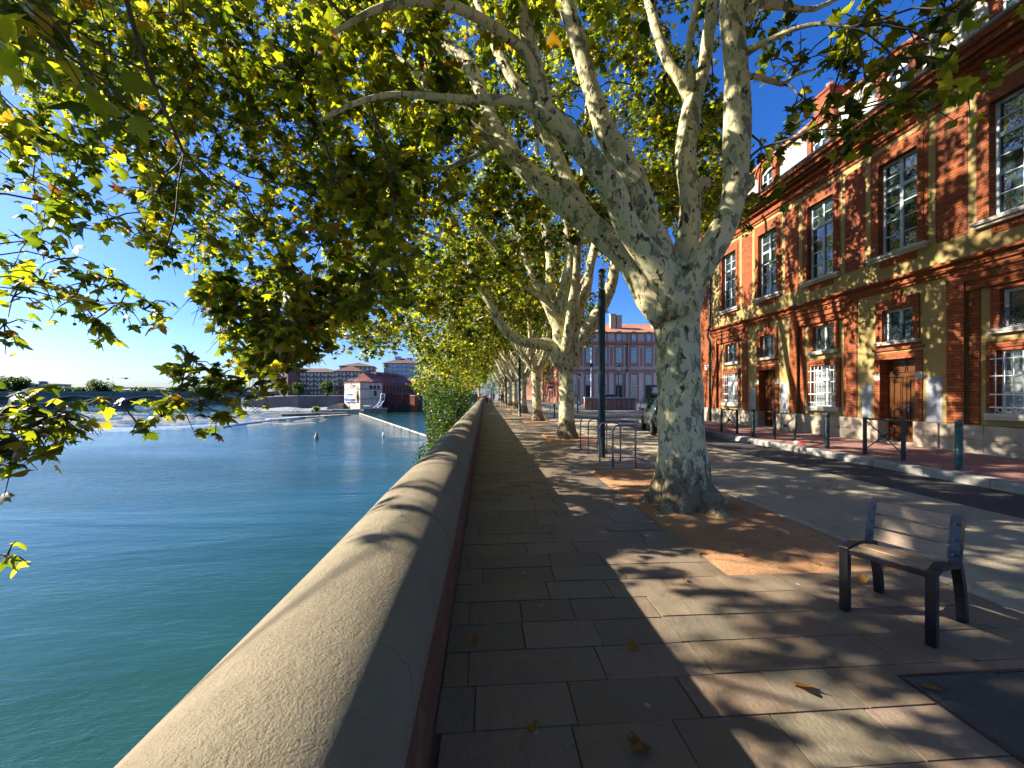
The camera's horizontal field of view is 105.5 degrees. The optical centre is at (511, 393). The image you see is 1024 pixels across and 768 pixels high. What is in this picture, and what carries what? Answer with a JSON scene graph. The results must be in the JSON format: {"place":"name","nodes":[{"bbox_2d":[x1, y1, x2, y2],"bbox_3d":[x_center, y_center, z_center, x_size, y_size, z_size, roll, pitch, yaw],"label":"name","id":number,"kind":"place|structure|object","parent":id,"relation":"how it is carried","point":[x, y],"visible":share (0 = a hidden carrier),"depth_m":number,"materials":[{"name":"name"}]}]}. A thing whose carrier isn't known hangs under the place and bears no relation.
{"place":"outdoors","nodes":[
{"label":"outdoors","id":0,"kind":"place"},
{"bbox_2d":[0,400,477,767],"bbox_3d":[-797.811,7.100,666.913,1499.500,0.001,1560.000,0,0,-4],"label":"river","id":1,"kind":"structure","parent":0,"point":[149,589],"depth_m":17.48,"materials":[{"name":"liquid"}]},
{"bbox_2d":[0,391,308,408],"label":"road bridge","id":2,"kind":"structure","parent":1,"relation":"on","point":[128,397],"depth_m":185.95,"materials":[{"name":"stone"}]},
{"bbox_2d":[7,417,303,434],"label":"weir","id":3,"kind":"object","parent":1,"relation":"on","point":[124,429],"visible":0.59,"depth_m":78.70,"materials":[{"name":"stone"}]},
{"bbox_2d":[38,412,318,425],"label":"river rocks","id":4,"kind":"object","parent":1,"relation":"in","point":[186,420],"visible":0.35,"depth_m":101.38,"materials":[{"name":"grey stone"}]},
{"bbox_2d":[265,414,350,419],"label":"jetty","id":5,"kind":"object","parent":1,"relation":"on","point":[314,416],"visible":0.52,"depth_m":115.72,"materials":[{"name":"concrete"}]},
{"bbox_2d":[281,412,346,415],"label":"jetty","id":6,"kind":"object","parent":1,"relation":"on","point":[299,414],"visible":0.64,"depth_m":126.28,"materials":[{"name":"grey concrete"}]},
{"bbox_2d":[326,403,343,409],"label":"slipway","id":7,"kind":"structure","parent":1,"relation":"on","point":[338,406],"depth_m":147.34,"materials":[{"name":"concrete"}]},
{"bbox_2d":[311,409,363,412],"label":"jetty","id":8,"kind":"object","parent":1,"relation":"on","point":[341,410],"visible":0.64,"depth_m":141.24,"materials":[{"name":"concrete"}]},
{"bbox_2d":[344,379,382,409],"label":"weir tower","id":9,"kind":"structure","parent":1,"relation":"on","point":[369,394],"depth_m":151.25,"materials":[{"name":"paint"}]},
{"bbox_2d":[345,389,356,401],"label":"banner","id":10,"kind":"object","parent":9,"relation":"attached to","point":[350,395],"visible":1,"depth_m":150.26,"materials":[{"name":"fabric"}]},
{"bbox_2d":[363,406,387,412],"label":"platform","id":11,"kind":"structure","parent":1,"relation":"in","point":[375,410],"depth_m":141.20,"materials":[{"name":"concrete"}]},
{"bbox_2d":[359,413,428,436],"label":"floating boom","id":12,"kind":"object","parent":1,"relation":"on","point":[396,425],"visible":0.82,"depth_m":81.88,"materials":[{"name":"plastic"}]},
{"bbox_2d":[382,393,417,410],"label":"sluice house","id":13,"kind":"structure","parent":1,"relation":"on","point":[396,402],"depth_m":158.81,"materials":[{"name":"brick"}]},
{"bbox_2d":[410,395,417,410],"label":"brick pier","id":14,"kind":"structure","parent":1,"relation":"in","point":[413,402],"depth_m":157.23,"materials":[{"name":"brick"}]},
{"bbox_2d":[0,394,482,409],"bbox_3d":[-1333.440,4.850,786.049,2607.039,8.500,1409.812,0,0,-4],"label":"bank","id":15,"kind":"structure","parent":0,"point":[299,401],"depth_m":169.56,"materials":[{"name":"stone"}]},
{"bbox_2d":[0,375,34,390],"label":"distant tree","id":16,"kind":"object","parent":15,"relation":"on","point":[19,384],"visible":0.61,"depth_m":298.88,"materials":[{"name":"green plant"}]},
{"bbox_2d":[33,383,71,390],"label":"distant building","id":17,"kind":"structure","parent":15,"relation":"on","point":[60,385],"depth_m":355.54,"materials":[{"name":"white glass"}]},
{"bbox_2d":[85,378,113,390],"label":"distant tree","id":18,"kind":"object","parent":15,"relation":"on","point":[94,385],"visible":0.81,"depth_m":298.09,"materials":[{"name":"green plant"}]},
{"bbox_2d":[190,385,218,390],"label":"distant tree","id":19,"kind":"object","parent":15,"relation":"on","point":[200,387],"visible":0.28,"depth_m":295.25,"materials":[{"name":"green plant"}]},
{"bbox_2d":[272,368,309,394],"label":"apartment block","id":20,"kind":"structure","parent":15,"relation":"on","point":[292,377],"depth_m":202.35,"materials":[{"name":"brick"}]},
{"bbox_2d":[292,382,305,395],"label":"distant tree","id":21,"kind":"object","parent":15,"relation":"on","point":[297,391],"visible":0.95,"depth_m":189.50,"materials":[{"name":"green plant"}]},
{"bbox_2d":[299,368,334,394],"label":"apartment block","id":22,"kind":"structure","parent":15,"relation":"on","point":[312,379],"depth_m":207.11,"materials":[{"name":"brick"}]},
{"bbox_2d":[319,381,334,395],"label":"distant tree","id":23,"kind":"object","parent":15,"relation":"on","point":[327,386],"visible":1,"depth_m":191.31,"materials":[{"name":"green plant"}]},
{"bbox_2d":[333,366,367,394],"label":"apartment block","id":24,"kind":"structure","parent":15,"relation":"on","point":[343,375],"depth_m":204.56,"materials":[{"name":"brick"}]},
{"bbox_2d":[339,363,377,372],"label":"apartment block","id":25,"kind":"structure","parent":15,"relation":"on","point":[366,368],"depth_m":249.04,"materials":[{"name":"brick"}]},
{"bbox_2d":[353,372,426,392],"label":"brick plant","id":26,"kind":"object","parent":15,"relation":"on","point":[394,383],"visible":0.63,"depth_m":177.64,"materials":[{"name":"brick"}]},
{"bbox_2d":[382,356,420,394],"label":"grey apartment block","id":27,"kind":"structure","parent":15,"relation":"on","point":[398,365],"depth_m":262.00,"materials":[{"name":"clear glass"}]},
{"bbox_2d":[230,407,326,410],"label":"embankment apron","id":28,"kind":"object","parent":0,"point":[282,409],"visible":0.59,"depth_m":162.70,"materials":[{"name":"beige concrete"}]},
{"bbox_2d":[0,0,954,393],"label":"sky","id":29,"kind":"structure","parent":0,"point":[63,353],"materials":[{"name":"blue"}]},
{"bbox_2d":[526,375,531,399],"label":"brick house","id":30,"kind":"structure","parent":0,"point":[529,393],"depth_m":104.37,"materials":[{"name":"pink brick"}]},
{"bbox_2d":[428,394,647,767],"bbox_3d":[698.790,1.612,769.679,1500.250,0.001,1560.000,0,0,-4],"label":"ground","id":31,"kind":"structure","parent":0,"point":[580,407],"depth_m":36.88,"materials":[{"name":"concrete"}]},
{"bbox_2d":[451,350,513,402],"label":"plane tree","id":32,"kind":"object","parent":31,"relation":"on","point":[488,382],"visible":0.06,"depth_m":65.17,"materials":[{"name":"green plant"}]},
{"bbox_2d":[478,369,498,395],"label":"plane tree","id":33,"kind":"object","parent":31,"relation":"on","point":[493,386],"visible":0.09,"depth_m":86.37,"materials":[{"name":"green plant"}]},
{"bbox_2d":[467,349,516,401],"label":"plane tree","id":34,"kind":"object","parent":31,"relation":"on","point":[498,384],"visible":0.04,"depth_m":73.72,"materials":[{"name":"green plant"}]},
{"bbox_2d":[537,357,554,401],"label":"plane tree","id":35,"kind":"object","parent":31,"relation":"on","point":[547,380],"visible":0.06,"depth_m":71.55,"materials":[{"name":"green plant"}]},
{"bbox_2d":[544,356,558,402],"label":"brick house","id":36,"kind":"structure","parent":31,"relation":"on","point":[550,395],"depth_m":70.79,"materials":[{"name":"pink brick"}]},
{"bbox_2d":[586,348,592,396],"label":"signal mast","id":37,"kind":"object","parent":31,"relation":"on","point":[591,364],"visible":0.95,"depth_m":49.94,"materials":[{"name":"white metal"}]},
{"bbox_2d":[605,399,636,409],"bbox_3d":[9.564,1.088,37.343,5.000,1.024,0.058,0,0,-4],"label":"railing","id":38,"kind":"object","parent":31,"relation":"on","point":[621,403],"visible":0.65,"depth_m":37.38,"materials":[{"name":"metal"}]},
{"bbox_2d":[640,391,657,405],"bbox_3d":[13.694,0.759,38.435,2.224,1.943,1.163,0,0,-4],"label":"hedge","id":39,"kind":"object","parent":31,"relation":"on","point":[651,396],"visible":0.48,"depth_m":38.39,"materials":[{"name":"green plant"}]},
{"bbox_2d":[699,230,710,420],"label":"brick wing","id":40,"kind":"structure","parent":31,"relation":"on","point":[704,321],"depth_m":20.95,"materials":[{"name":"brick"}]},
{"bbox_2d":[527,403,1023,607],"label":"promenade strip","id":41,"kind":"object","parent":31,"relation":"on","point":[993,557],"visible":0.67,"depth_m":5.62,"materials":[{"name":"grey asphalt"}]},
{"bbox_2d":[529,411,1023,615],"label":"edging","id":42,"kind":"object","parent":31,"relation":"on","point":[993,599],"visible":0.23,"depth_m":4.52,"materials":[{"name":"stone"}]},
{"bbox_2d":[639,420,1023,494],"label":"kerb","id":43,"kind":"structure","parent":31,"relation":"on","point":[1000,484],"depth_m":8.09,"materials":[{"name":"stone"}]},
{"bbox_2d":[543,412,642,418],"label":"side street","id":44,"kind":"structure","parent":0,"point":[549,415],"depth_m":28.30,"materials":[{"name":"grey asphalt"}]},
{"bbox_2d":[583,397,635,409],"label":"terrace wall","id":45,"kind":"structure","parent":0,"point":[590,403],"depth_m":37.74,"materials":[{"name":"pink brick"}]},
{"bbox_2d":[573,314,656,403],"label":"pink building","id":46,"kind":"structure","parent":0,"point":[630,349],"depth_m":61.29,"materials":[{"name":"paint"}]},
{"bbox_2d":[586,347,591,361],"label":"window","id":47,"kind":"structure","parent":46,"relation":"in","point":[588,352],"depth_m":60.91,"materials":[{"name":"glass"}]},
{"bbox_2d":[616,347,621,361],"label":"window","id":48,"kind":"structure","parent":46,"relation":"in","point":[618,349],"depth_m":61.23,"materials":[{"name":"glass"}]},
{"bbox_2d":[631,348,636,361],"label":"window","id":49,"kind":"structure","parent":46,"relation":"in","point":[633,350],"depth_m":61.40,"materials":[{"name":"glass"}]},
{"bbox_2d":[631,385,636,396],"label":"window","id":50,"kind":"structure","parent":46,"relation":"in","point":[633,387],"depth_m":61.40,"materials":[{"name":"glass"}]},
{"bbox_2d":[645,385,651,401],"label":"door","id":51,"kind":"structure","parent":46,"relation":"in","point":[648,388],"depth_m":61.58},
{"bbox_2d":[646,348,651,362],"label":"window","id":52,"kind":"structure","parent":46,"relation":"in","point":[648,350],"depth_m":61.56,"materials":[{"name":"glass"}]},
{"bbox_2d":[429,403,1023,767],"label":"paving","id":53,"kind":"structure","parent":0,"point":[757,642],"depth_m":2.44,"materials":[{"name":"grey stone"}]},
{"bbox_2d":[447,297,527,405],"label":"plane tree","id":54,"kind":"object","parent":53,"relation":"on","point":[509,386],"visible":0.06,"depth_m":48.01,"materials":[{"name":"green plant"}]},
{"bbox_2d":[429,259,545,408],"bbox_3d":[-0.937,-6.377,39.817,15.541,16.133,11.415,0,0,-4],"label":"plane tree","id":55,"kind":"object","parent":53,"relation":"on","point":[514,380],"visible":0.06,"depth_m":39.33,"materials":[{"name":"green plant"}]},
{"bbox_2d":[385,128,609,420],"bbox_3d":[-0.104,-6.506,22.422,14.415,16.312,12.089,0,0,-4],"label":"plane tree","id":56,"kind":"object","parent":53,"relation":"on","point":[534,367],"visible":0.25,"depth_m":20.84,"materials":[{"name":"green plant"}]},
{"bbox_2d":[449,312,550,403],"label":"plane tree","id":57,"kind":"object","parent":53,"relation":"on","point":[497,374],"visible":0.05,"depth_m":56.62,"materials":[{"name":"green plant"}]},
{"bbox_2d":[410,213,607,412],"bbox_3d":[-0.278,-6.467,30.651,15.410,16.234,12.463,0,0,-4],"label":"plane tree","id":58,"kind":"object","parent":53,"relation":"on","point":[525,373],"visible":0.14,"depth_m":30.26,"materials":[{"name":"green plant"}]},
{"bbox_2d":[0,0,1023,578],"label":"plane tree","id":59,"kind":"object","parent":53,"relation":"on","point":[38,38],"visible":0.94,"depth_m":4.62,"materials":[{"name":"green plant"}]},
{"bbox_2d":[518,356,520,416],"bbox_3d":[0.522,-0.760,26.698,0.196,4.720,0.196,0,0,-4],"label":"lamp post","id":60,"kind":"object","parent":53,"relation":"on","point":[519,386],"visible":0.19,"depth_m":26.64,"materials":[{"name":"grey metal"}]},
{"bbox_2d":[527,718,536,732],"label":"fallen leaf","id":61,"kind":"object","parent":53,"relation":"on","point":[532,728],"visible":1,"depth_m":1.84,"materials":[{"name":"plant"}]},
{"bbox_2d":[310,0,766,438],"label":"plane tree","id":62,"kind":"object","parent":53,"relation":"on","point":[564,311],"visible":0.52,"depth_m":11.31,"materials":[{"name":"green plant"}]},
{"bbox_2d":[580,417,597,449],"bbox_3d":[2.189,1.141,11.034,0.537,0.958,0.038,0,0,-6],"label":"bike rack","id":63,"kind":"object","parent":53,"relation":"on","point":[580,431],"visible":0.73,"depth_m":11.01,"materials":[{"name":"metal"}]},
{"bbox_2d":[176,0,1011,519],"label":"plane tree","id":64,"kind":"object","parent":53,"relation":"on","point":[666,278],"visible":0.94,"depth_m":5.22,"materials":[{"name":"green plant"}]},
{"bbox_2d":[588,418,606,453],"bbox_3d":[2.268,1.141,10.325,0.537,0.958,0.038,0,0,-5],"label":"bike rack","id":65,"kind":"object","parent":53,"relation":"on","point":[588,433],"visible":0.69,"depth_m":10.30,"materials":[{"name":"metal"}]},
{"bbox_2d":[598,268,605,457],"bbox_3d":[2.240,-0.760,9.716,0.196,4.720,0.196,0,0,-4],"label":"lamp post","id":66,"kind":"object","parent":53,"relation":"on","point":[601,344],"visible":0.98,"depth_m":9.64,"materials":[{"name":"black metal"}]},
{"bbox_2d":[599,421,620,460],"bbox_3d":[2.316,1.141,9.184,0.537,0.958,0.038,0,0,-5],"label":"bike rack","id":67,"kind":"object","parent":53,"relation":"on","point":[600,439],"visible":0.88,"depth_m":9.15,"materials":[{"name":"metal"}]},
{"bbox_2d":[612,424,636,467],"bbox_3d":[2.405,1.141,8.336,0.537,0.958,0.038,0,0,-4],"label":"bike rack","id":68,"kind":"object","parent":53,"relation":"on","point":[615,426],"visible":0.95,"depth_m":8.32,"materials":[{"name":"metal"}]},
{"bbox_2d":[625,636,639,651],"bbox_3d":[0.751,1.563,2.423,0.079,0.048,0.090,0,0,-38],"label":"fallen leaf","id":69,"kind":"object","parent":53,"relation":"on","point":[632,645],"visible":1,"depth_m":2.42,"materials":[{"name":"brown plant"}]},
{"bbox_2d":[624,730,651,756],"bbox_3d":[0.565,1.562,1.732,0.108,0.043,0.109,0,0,-4],"label":"fallen leaf","id":70,"kind":"object","parent":53,"relation":"on","point":[635,740],"visible":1,"depth_m":1.74,"materials":[{"name":"brown plant"}]},
{"bbox_2d":[500,404,898,574],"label":"gravel tree pits","id":71,"kind":"object","parent":53,"relation":"on","point":[798,548],"visible":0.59,"depth_m":4.32,"materials":[{"name":"orange gravel"}]},
{"bbox_2d":[839,499,968,648],"bbox_3d":[2.804,1.219,2.794,0.620,0.761,0.504,0,0,-28],"label":"park bench","id":72,"kind":"object","parent":53,"relation":"on","point":[877,556],"visible":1,"depth_m":2.75,"materials":[{"name":"wood"}]},
{"bbox_2d":[896,668,1023,762],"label":"inspection cover","id":73,"kind":"object","parent":53,"relation":"in","point":[990,707],"visible":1,"depth_m":2.02,"materials":[{"name":"metal"}]},
{"bbox_2d":[920,684,945,690],"bbox_3d":[2.253,1.570,2.088,0.098,0.036,0.110,0,0,-43],"label":"fallen leaf","id":74,"kind":"object","parent":73,"relation":"on","point":[934,687],"visible":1,"depth_m":2.10,"materials":[{"name":"brown plant"}]},
{"bbox_2d":[541,404,1023,518],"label":"road","id":75,"kind":"structure","parent":0,"point":[1001,502],"depth_m":7.34,"materials":[{"name":"grey asphalt"}]},
{"bbox_2d":[641,398,657,434],"bbox_3d":[6.339,0.888,15.940,1.908,1.424,3.873,0,0,10],"label":"parked car","id":76,"kind":"object","parent":75,"relation":"on","point":[649,416],"visible":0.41,"depth_m":15.35,"materials":[{"name":"grey paint"}]},
{"bbox_2d":[494,428,998,597],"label":"leaf litter","id":77,"kind":"object","parent":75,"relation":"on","point":[816,563],"visible":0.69,"depth_m":5.03,"materials":[{"name":"brown plant"}]},
{"bbox_2d":[700,0,1023,458],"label":"brick building","id":78,"kind":"structure","parent":0,"point":[885,280],"depth_m":11.31,"materials":[{"name":"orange brick"}]},
{"bbox_2d":[725,252,734,308],"bbox_3d":[10.730,-5.480,18.970,0.072,2.680,1.060,0,0,-4],"label":"window","id":79,"kind":"structure","parent":78,"relation":"in","point":[730,259],"depth_m":19.10,"materials":[{"name":"glass"}]},
{"bbox_2d":[728,343,736,361],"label":"window","id":80,"kind":"structure","parent":78,"relation":"in","point":[732,348],"depth_m":19.09,"materials":[{"name":"glass"}]},
{"bbox_2d":[728,373,737,402],"bbox_3d":[10.859,-0.270,18.979,0.072,1.460,1.000,0,0,-4],"label":"window","id":81,"kind":"structure","parent":78,"relation":"in","point":[731,380],"depth_m":19.15,"materials":[{"name":"white glass"}]},
{"bbox_2d":[763,334,773,357],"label":"window","id":82,"kind":"structure","parent":78,"relation":"in","point":[768,340],"depth_m":16.53,"materials":[{"name":"glass"}]},
{"bbox_2d":[762,229,775,296],"bbox_3d":[10.907,-5.480,16.386,0.072,2.680,1.060,0,0,-4],"label":"window","id":83,"kind":"structure","parent":78,"relation":"in","point":[769,239],"depth_m":16.48,"materials":[{"name":"glass"}]},
{"bbox_2d":[765,370,774,426],"bbox_3d":[11.003,0.215,16.392,0.159,2.430,0.960,0,0,-4],"label":"door","id":84,"kind":"structure","parent":78,"relation":"in","point":[770,374],"depth_m":16.61,"materials":[{"name":"brown wood"}]},
{"bbox_2d":[811,196,832,278],"bbox_3d":[11.085,-5.480,13.802,0.072,2.680,1.060,0,0,-4],"label":"window","id":85,"kind":"structure","parent":78,"relation":"in","point":[822,213],"depth_m":13.89,"materials":[{"name":"glass"}]},
{"bbox_2d":[816,324,833,350],"bbox_3d":[11.177,-1.970,13.808,0.066,0.900,0.860,0,0,-4],"label":"window","id":86,"kind":"structure","parent":78,"relation":"in","point":[827,330],"depth_m":13.83,"materials":[{"name":"glass"}]},
{"bbox_2d":[815,365,835,406],"bbox_3d":[11.214,-0.270,13.811,0.072,1.460,1.000,0,0,-4],"label":"window","id":87,"kind":"structure","parent":78,"relation":"in","point":[819,375],"depth_m":13.96,"materials":[{"name":"white glass"}]},
{"bbox_2d":[883,149,916,253],"bbox_3d":[11.262,-5.480,11.218,0.072,2.680,1.060,0,0,-4],"label":"window","id":88,"kind":"structure","parent":78,"relation":"in","point":[899,176],"depth_m":11.25,"materials":[{"name":"glass"}]},
{"bbox_2d":[887,306,912,340],"bbox_3d":[11.255,-1.990,11.217,0.066,0.940,0.840,0,0,-4],"label":"window","id":89,"kind":"structure","parent":78,"relation":"in","point":[902,315],"depth_m":11.24,"materials":[{"name":"glass"}]},
{"bbox_2d":[888,358,914,442],"bbox_3d":[11.358,0.215,11.224,0.159,2.430,0.960,0,0,-4],"label":"door","id":90,"kind":"structure","parent":78,"relation":"in","point":[901,377],"depth_m":11.35,"materials":[{"name":"brown wood"}]},
{"bbox_2d":[995,88,1023,214],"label":"window","id":91,"kind":"structure","parent":78,"relation":"in","point":[1009,112],"depth_m":8.93,"materials":[{"name":"glass"}]},
{"bbox_2d":[1002,349,1023,413],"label":"window","id":92,"kind":"structure","parent":78,"relation":"in","point":[1009,353],"depth_m":8.98,"materials":[{"name":"white glass"}]},
{"bbox_2d":[1004,286,1023,326],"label":"window","id":93,"kind":"structure","parent":78,"relation":"in","point":[1013,297],"depth_m":8.92,"materials":[{"name":"glass"}]},
{"bbox_2d":[705,421,1023,482],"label":"pavement","id":94,"kind":"structure","parent":0,"point":[1006,468],"depth_m":9.56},
{"bbox_2d":[720,408,737,433],"bbox_3d":[8.038,1.010,14.394,0.070,0.880,0.976,0,0,-4],"label":"cross barrier","id":95,"kind":"object","parent":94,"relation":"on","point":[721,419],"visible":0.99,"depth_m":14.53,"materials":[{"name":"metal"}]},
{"bbox_2d":[751,409,754,436],"bbox_3d":[8.121,0.979,13.107,0.112,0.943,0.112,0,0,-4],"label":"bollard","id":96,"kind":"object","parent":94,"relation":"on","point":[752,422],"visible":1,"depth_m":13.07,"materials":[{"name":"metal"}]},
{"bbox_2d":[773,412,797,441],"bbox_3d":[8.336,1.016,11.779,0.207,0.891,0.916,0,0,-4],"label":"cross barrier","id":97,"kind":"object","parent":94,"relation":"on","point":[784,425],"visible":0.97,"depth_m":11.80,"materials":[{"name":"metal"}]},
{"bbox_2d":[824,413,829,448],"bbox_3d":[8.316,0.979,10.274,0.112,0.943,0.112,0,0,-4],"label":"bollard","id":98,"kind":"object","parent":94,"relation":"on","point":[826,431],"visible":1,"depth_m":10.23,"materials":[{"name":"metal"}]},
{"bbox_2d":[863,417,905,460],"bbox_3d":[8.467,1.010,8.871,0.070,0.880,0.916,0,0,-4],"label":"cross barrier","id":99,"kind":"object","parent":94,"relation":"on","point":[903,439],"visible":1,"depth_m":8.74,"materials":[{"name":"metal"}]},
{"bbox_2d":[954,420,962,469],"bbox_3d":[8.512,0.979,7.410,0.112,0.943,0.112,0,0,-4],"label":"bollard","id":100,"kind":"object","parent":94,"relation":"on","point":[958,445],"visible":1,"depth_m":7.38,"materials":[{"name":"teal metal"}]},
{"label":"river bank","id":101,"kind":"structure","parent":0,"visible":0},
{"bbox_2d":[412,381,468,466],"bbox_3d":[-4.214,3.255,23.188,3.600,8.141,5.286,0,0,-4],"label":"bank shrub","id":102,"kind":"object","parent":101,"relation":"on","point":[450,399],"visible":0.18,"depth_m":23.68,"materials":[{"name":"green plant"}]},
{"bbox_2d":[425,398,457,451],"bbox_3d":[-3.067,3.760,18.566,2.285,7.116,3.142,0,0,-4],"label":"bank shrub","id":103,"kind":"object","parent":101,"relation":"on","point":[446,424],"visible":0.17,"depth_m":18.21,"materials":[{"name":"green plant"}]},
{"bbox_2d":[420,377,466,446],"bbox_3d":[-4.828,3.029,28.530,3.698,8.598,6.281,0,0,-4],"label":"bank shrub","id":104,"kind":"object","parent":101,"relation":"on","point":[425,396],"visible":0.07,"depth_m":27.60,"materials":[{"name":"green plant"}]},
{"bbox_2d":[446,378,473,410],"bbox_3d":[-4.837,2.943,36.510,3.317,8.743,8.341,0,0,-4],"label":"bank shrub","id":105,"kind":"object","parent":101,"relation":"on","point":[458,389],"visible":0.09,"depth_m":35.00,"materials":[{"name":"green plant"}]},
{"bbox_2d":[467,387,476,408],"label":"bank shrub","id":106,"kind":"object","parent":101,"relation":"on","point":[470,402],"visible":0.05,"depth_m":46.10,"materials":[{"name":"green plant"}]},
{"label":"quay edge","id":107,"kind":"structure","parent":0,"visible":0},
{"bbox_2d":[114,401,482,767],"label":"parapet wall","id":108,"kind":"structure","parent":107,"relation":"on","point":[334,657],"depth_m":0.96,"materials":[{"name":"concrete"}]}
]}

